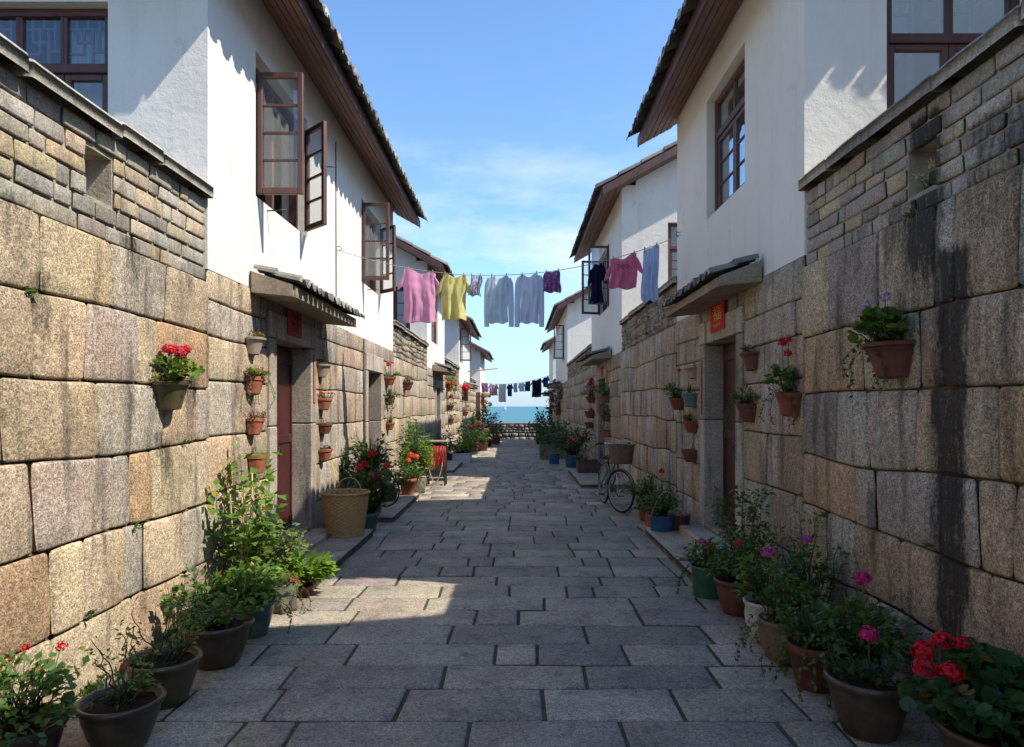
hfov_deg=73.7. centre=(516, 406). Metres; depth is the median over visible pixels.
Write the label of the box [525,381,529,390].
hanging shorts
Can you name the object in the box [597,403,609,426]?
wall pot
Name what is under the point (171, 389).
wall pot
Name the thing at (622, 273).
hanging shirt
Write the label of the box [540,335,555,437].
house
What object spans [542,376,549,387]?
hanging shirt
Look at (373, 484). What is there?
potted plant
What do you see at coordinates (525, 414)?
sea
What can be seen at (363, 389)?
drain pipe
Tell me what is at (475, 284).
hanging cloth
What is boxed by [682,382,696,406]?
wall pot
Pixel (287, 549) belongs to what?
potted plant
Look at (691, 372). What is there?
wall pot
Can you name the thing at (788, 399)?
wall pot
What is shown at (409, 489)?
potted plant
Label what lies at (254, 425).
wall pot
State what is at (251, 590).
potted plant
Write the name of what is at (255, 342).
wall pot
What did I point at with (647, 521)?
potted plant
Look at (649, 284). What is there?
hanging trousers
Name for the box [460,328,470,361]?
window
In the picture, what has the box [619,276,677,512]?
garden wall
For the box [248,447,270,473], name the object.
wall pot
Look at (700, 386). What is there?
door poster
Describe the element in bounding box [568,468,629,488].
stone slab
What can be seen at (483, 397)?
wall pot
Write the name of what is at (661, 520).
potted plant
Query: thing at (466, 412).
wall pot
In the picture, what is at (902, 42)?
window
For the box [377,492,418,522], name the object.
stone slab
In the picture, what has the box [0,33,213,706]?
garden wall
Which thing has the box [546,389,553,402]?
wall pot
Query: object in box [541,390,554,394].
canopy
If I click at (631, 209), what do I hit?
house
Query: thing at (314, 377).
door poster
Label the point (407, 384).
wall pot
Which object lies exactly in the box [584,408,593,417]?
wall pot
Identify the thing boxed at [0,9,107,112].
window
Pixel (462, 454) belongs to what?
potted plant
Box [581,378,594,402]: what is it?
wall pot
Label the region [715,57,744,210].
window
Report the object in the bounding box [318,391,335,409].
wall pot
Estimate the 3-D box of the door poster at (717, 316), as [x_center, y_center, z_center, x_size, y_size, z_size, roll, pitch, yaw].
[2.323,-1.040,7.905,0.011,0.340,0.550,0,0,0]
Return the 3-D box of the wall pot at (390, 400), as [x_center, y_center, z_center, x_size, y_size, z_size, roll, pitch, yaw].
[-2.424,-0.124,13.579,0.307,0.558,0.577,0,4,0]
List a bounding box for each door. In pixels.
[267,346,292,530]
[723,342,736,525]
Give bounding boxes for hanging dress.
[588,262,606,303]
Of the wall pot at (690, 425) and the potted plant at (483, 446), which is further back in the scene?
the potted plant at (483, 446)
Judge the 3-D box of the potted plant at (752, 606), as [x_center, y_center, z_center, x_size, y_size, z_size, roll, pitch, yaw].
[1.827,1.315,4.957,0.595,0.770,0.684,0,0,17]
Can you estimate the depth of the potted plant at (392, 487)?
11.60 m
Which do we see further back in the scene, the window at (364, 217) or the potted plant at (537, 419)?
the potted plant at (537, 419)
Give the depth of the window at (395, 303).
20.00 m
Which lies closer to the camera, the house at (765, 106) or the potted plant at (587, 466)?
the house at (765, 106)
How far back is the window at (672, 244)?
15.50 m
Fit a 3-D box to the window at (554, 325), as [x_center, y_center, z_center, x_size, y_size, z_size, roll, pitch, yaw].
[2.245,-3.200,34.850,0.770,1.800,1.900,0,0,0]
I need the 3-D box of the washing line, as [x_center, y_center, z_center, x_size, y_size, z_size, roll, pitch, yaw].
[-0.110,-2.189,9.900,4.983,0.589,0.010,0,0,0]
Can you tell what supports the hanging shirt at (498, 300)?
hanging from the washing line
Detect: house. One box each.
[0,0,427,597]
[393,235,458,458]
[444,315,481,441]
[470,342,493,441]
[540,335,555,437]
[544,284,591,434]
[569,141,676,477]
[626,0,1021,585]
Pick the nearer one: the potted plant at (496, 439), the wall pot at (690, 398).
the wall pot at (690, 398)
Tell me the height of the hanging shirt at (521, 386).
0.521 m
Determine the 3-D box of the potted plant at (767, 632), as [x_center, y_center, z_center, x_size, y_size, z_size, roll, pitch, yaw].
[1.830,1.372,4.581,0.640,0.862,0.640,0,0,-44]
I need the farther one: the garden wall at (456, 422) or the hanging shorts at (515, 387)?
the hanging shorts at (515, 387)
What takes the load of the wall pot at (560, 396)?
attached to the house at (569, 321)
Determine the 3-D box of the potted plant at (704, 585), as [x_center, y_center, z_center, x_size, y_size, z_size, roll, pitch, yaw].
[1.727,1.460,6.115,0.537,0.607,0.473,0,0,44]
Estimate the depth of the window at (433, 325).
22.19 m
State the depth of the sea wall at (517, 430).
51.99 m
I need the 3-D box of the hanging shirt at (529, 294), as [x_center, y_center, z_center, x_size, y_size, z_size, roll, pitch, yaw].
[0.188,-1.534,9.882,0.435,0.773,0.135,0,0,3]
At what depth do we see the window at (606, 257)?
18.96 m
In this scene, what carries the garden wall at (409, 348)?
on the ground
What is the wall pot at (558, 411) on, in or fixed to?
attached to the house at (569, 321)
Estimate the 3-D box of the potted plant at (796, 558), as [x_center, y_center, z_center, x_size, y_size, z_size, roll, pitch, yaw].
[2.129,1.179,5.018,0.575,1.042,0.717,0,0,0]
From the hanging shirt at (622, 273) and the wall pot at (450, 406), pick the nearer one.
the hanging shirt at (622, 273)
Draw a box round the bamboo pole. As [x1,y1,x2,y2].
[468,368,497,371]
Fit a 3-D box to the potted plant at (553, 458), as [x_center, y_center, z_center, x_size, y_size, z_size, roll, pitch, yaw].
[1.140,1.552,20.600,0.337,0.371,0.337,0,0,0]
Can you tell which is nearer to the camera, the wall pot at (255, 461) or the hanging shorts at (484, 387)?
the wall pot at (255, 461)
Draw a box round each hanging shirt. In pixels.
[398,269,441,322]
[436,274,472,320]
[484,276,513,326]
[488,384,498,395]
[506,384,512,396]
[514,273,543,326]
[518,382,524,391]
[530,378,542,396]
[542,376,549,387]
[604,253,642,289]
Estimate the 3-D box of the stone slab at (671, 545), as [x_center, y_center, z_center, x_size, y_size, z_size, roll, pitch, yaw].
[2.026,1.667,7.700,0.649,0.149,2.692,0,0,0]
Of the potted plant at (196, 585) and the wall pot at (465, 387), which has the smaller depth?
the potted plant at (196, 585)
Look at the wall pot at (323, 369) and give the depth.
8.90 m
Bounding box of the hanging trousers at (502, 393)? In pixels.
[498,384,505,401]
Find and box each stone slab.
[275,529,372,590]
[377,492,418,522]
[423,461,461,472]
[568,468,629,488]
[645,527,730,581]
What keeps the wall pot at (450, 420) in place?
attached to the garden wall at (456, 422)
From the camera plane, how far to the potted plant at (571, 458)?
19.20 m
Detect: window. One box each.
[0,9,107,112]
[256,68,326,231]
[361,202,395,293]
[393,287,409,329]
[431,322,435,343]
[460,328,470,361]
[554,325,563,358]
[582,246,608,314]
[668,223,676,279]
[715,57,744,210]
[887,0,1018,108]
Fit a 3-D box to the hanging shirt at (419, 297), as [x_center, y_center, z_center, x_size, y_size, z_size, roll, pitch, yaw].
[-1.387,-1.598,9.873,0.661,0.786,0.126,0,0,1]
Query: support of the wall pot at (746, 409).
attached to the house at (765, 106)
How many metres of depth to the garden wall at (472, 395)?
40.33 m
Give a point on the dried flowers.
(928, 184)
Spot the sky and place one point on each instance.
(503, 119)
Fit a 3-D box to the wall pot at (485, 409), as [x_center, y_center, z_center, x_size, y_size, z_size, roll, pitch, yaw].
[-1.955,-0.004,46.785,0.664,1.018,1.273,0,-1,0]
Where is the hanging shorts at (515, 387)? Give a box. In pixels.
[513,383,517,391]
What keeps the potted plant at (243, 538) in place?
on the pavement
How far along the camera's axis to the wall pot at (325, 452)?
8.96 m
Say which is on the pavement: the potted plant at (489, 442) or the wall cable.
the potted plant at (489, 442)
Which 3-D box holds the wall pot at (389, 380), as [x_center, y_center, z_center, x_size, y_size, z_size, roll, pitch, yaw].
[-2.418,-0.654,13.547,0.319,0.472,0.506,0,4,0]
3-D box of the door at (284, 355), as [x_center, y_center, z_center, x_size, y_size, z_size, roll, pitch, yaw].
[-2.816,0.387,7.935,0.087,2.206,1.224,0,0,0]
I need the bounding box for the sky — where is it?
[322,0,683,405]
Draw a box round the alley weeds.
[18,208,934,746]
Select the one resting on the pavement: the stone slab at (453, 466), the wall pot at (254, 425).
the stone slab at (453, 466)
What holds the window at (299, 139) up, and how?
in the house at (252, 112)
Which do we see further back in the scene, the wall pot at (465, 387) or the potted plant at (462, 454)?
the wall pot at (465, 387)
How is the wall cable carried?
attached to the house at (252, 112)
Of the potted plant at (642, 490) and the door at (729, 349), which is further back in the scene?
the potted plant at (642, 490)
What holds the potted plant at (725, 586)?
on the pavement
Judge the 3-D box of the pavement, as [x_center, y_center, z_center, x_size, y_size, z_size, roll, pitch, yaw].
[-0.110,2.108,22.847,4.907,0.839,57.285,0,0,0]
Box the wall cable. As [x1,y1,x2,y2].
[335,142,336,295]
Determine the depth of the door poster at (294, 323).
7.83 m
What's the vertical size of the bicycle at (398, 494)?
0.524 m
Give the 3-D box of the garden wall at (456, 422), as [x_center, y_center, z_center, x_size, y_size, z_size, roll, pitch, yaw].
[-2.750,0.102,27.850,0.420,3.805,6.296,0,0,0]
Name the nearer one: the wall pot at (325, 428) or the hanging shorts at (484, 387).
the wall pot at (325, 428)
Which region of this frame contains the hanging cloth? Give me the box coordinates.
[468,275,482,296]
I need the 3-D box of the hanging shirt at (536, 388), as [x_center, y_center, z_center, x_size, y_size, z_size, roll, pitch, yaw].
[1.132,-1.031,38.002,0.744,1.068,0.153,0,0,0]
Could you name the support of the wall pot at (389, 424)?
attached to the house at (252, 112)
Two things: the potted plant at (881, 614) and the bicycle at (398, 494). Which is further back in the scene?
the bicycle at (398, 494)
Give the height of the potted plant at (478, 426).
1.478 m
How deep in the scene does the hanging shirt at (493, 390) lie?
37.98 m
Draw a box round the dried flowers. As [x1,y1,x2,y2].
[910,158,934,188]
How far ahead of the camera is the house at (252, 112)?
7.11 m
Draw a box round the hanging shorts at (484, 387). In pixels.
[481,383,487,391]
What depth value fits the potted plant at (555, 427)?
26.99 m
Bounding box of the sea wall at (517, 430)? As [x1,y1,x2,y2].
[486,422,546,438]
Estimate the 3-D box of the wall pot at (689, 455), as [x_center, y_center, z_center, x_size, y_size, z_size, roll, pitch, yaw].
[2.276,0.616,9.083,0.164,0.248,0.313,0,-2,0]
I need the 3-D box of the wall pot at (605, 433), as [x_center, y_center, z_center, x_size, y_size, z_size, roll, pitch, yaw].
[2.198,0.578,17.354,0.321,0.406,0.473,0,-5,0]
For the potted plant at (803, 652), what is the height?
0.699 m
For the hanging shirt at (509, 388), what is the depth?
37.98 m
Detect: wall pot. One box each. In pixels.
[150,344,204,409]
[244,407,268,434]
[245,330,265,354]
[245,365,276,409]
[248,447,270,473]
[317,357,331,376]
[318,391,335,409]
[319,417,332,433]
[319,443,332,460]
[385,361,400,384]
[385,386,401,414]
[386,415,394,429]
[403,375,417,389]
[446,373,460,393]
[447,394,456,409]
[448,413,456,423]
[462,384,469,399]
[463,405,469,415]
[481,394,489,403]
[483,399,491,412]
[544,403,551,414]
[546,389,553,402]
[550,400,560,415]
[551,382,562,401]
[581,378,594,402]
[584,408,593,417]
[584,420,592,428]
[593,382,609,402]
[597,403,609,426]
[597,424,609,436]
[664,368,683,409]
[681,444,696,461]
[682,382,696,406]
[682,411,696,432]
[683,362,696,378]
[722,383,758,430]
[739,344,758,370]
[757,337,800,425]
[840,291,915,398]
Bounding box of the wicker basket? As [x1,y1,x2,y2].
[319,477,369,537]
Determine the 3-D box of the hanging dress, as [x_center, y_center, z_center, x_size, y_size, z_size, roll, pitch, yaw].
[1.174,-1.792,9.883,0.310,0.597,0.158,0,0,-6]
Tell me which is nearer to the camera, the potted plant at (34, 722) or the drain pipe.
the potted plant at (34, 722)
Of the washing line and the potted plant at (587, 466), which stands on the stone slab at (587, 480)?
the potted plant at (587, 466)
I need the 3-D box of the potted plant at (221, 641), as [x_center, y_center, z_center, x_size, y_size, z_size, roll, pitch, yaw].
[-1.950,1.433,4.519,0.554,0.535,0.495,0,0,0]
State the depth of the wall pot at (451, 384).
25.12 m
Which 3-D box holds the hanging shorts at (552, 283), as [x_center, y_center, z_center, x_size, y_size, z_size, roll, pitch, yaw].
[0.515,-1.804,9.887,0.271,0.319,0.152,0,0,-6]
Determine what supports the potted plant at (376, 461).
on the stone slab at (397, 509)
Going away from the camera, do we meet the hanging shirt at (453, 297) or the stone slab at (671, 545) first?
the stone slab at (671, 545)
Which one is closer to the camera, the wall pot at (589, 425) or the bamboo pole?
the wall pot at (589, 425)
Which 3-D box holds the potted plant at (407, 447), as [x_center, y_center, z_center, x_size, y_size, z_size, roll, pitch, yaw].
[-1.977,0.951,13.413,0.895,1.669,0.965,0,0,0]
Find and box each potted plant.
[0,640,94,746]
[75,623,166,746]
[121,585,210,709]
[157,564,234,642]
[164,589,264,670]
[201,558,296,638]
[204,441,288,598]
[231,517,312,575]
[268,573,311,614]
[271,547,340,597]
[339,430,404,513]
[346,449,397,531]
[382,468,410,500]
[392,452,424,494]
[393,412,437,493]
[433,428,458,460]
[447,433,480,462]
[454,416,488,454]
[469,405,503,446]
[469,428,491,450]
[487,427,505,443]
[528,407,551,443]
[533,414,564,441]
[534,430,570,458]
[542,418,574,441]
[549,452,559,463]
[552,424,595,467]
[576,449,600,472]
[620,472,672,520]
[630,492,677,526]
[640,468,682,531]
[669,511,690,530]
[675,537,732,599]
[701,531,773,617]
[704,481,777,582]
[726,528,810,641]
[734,549,821,675]
[758,589,858,707]
[767,492,858,630]
[807,571,931,665]
[807,608,914,743]
[896,631,1023,746]
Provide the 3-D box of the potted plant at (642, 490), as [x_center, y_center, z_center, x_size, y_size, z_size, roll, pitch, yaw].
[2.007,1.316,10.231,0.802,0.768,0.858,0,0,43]
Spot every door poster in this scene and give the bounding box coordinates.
[287,308,301,338]
[314,354,315,401]
[700,359,701,413]
[710,300,724,333]
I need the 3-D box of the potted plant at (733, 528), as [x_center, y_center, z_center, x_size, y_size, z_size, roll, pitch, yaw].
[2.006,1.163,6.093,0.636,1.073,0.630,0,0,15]
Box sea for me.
[485,406,548,422]
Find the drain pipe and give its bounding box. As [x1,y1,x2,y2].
[363,339,364,442]
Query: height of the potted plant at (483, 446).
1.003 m
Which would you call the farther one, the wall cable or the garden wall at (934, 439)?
the wall cable
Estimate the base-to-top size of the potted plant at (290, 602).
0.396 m
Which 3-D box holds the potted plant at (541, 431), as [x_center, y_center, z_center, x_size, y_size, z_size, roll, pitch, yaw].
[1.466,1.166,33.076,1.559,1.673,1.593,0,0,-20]
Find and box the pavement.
[59,439,942,746]
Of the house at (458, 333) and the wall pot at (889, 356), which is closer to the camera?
the wall pot at (889, 356)
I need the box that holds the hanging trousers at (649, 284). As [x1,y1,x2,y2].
[641,245,658,301]
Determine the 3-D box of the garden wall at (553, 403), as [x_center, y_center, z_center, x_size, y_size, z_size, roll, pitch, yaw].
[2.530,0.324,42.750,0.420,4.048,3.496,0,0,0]
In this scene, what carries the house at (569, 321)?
on the ground
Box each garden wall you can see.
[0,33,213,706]
[392,320,428,483]
[444,357,459,452]
[469,377,475,441]
[552,378,555,436]
[566,344,591,459]
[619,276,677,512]
[798,0,1023,702]
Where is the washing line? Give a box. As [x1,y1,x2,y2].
[338,235,679,275]
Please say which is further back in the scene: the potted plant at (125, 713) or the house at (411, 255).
the house at (411, 255)
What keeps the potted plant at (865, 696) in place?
on the pavement
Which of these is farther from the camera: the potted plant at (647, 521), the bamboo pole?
the bamboo pole
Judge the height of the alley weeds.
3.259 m
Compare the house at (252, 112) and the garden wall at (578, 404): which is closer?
the house at (252, 112)
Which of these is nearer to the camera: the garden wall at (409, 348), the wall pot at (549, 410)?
the garden wall at (409, 348)
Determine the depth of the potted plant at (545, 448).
22.80 m
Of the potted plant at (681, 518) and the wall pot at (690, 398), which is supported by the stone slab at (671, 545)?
the potted plant at (681, 518)
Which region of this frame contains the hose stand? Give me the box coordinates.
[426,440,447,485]
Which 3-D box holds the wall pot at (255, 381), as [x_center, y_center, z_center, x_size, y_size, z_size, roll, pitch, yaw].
[-2.458,-0.185,6.606,0.240,0.435,0.445,0,-3,0]
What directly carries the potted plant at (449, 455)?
on the pavement
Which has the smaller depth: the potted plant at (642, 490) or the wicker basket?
the wicker basket
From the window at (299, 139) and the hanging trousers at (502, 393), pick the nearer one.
the window at (299, 139)
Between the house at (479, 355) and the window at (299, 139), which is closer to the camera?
the window at (299, 139)
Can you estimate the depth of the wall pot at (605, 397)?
17.39 m
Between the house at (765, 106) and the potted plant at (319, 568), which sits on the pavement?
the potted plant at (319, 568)
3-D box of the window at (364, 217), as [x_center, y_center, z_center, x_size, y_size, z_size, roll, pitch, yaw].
[-2.505,-2.800,12.305,0.730,1.400,1.690,0,0,0]
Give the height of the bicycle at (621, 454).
1.116 m
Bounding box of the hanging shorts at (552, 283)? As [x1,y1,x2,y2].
[543,271,560,292]
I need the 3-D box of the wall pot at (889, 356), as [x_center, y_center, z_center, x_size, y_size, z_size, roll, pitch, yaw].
[2.176,-0.370,4.203,0.348,0.638,0.628,0,-1,0]
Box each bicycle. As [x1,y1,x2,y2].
[382,474,399,506]
[595,442,635,512]
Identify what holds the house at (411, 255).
on the ground
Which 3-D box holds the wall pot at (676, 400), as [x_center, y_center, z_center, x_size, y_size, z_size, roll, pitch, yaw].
[2.217,-0.251,9.754,0.282,0.587,0.508,0,4,0]
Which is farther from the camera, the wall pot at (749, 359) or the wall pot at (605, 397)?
the wall pot at (605, 397)
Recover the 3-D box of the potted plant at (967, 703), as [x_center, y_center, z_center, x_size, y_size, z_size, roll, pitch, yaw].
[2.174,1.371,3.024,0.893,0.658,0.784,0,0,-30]

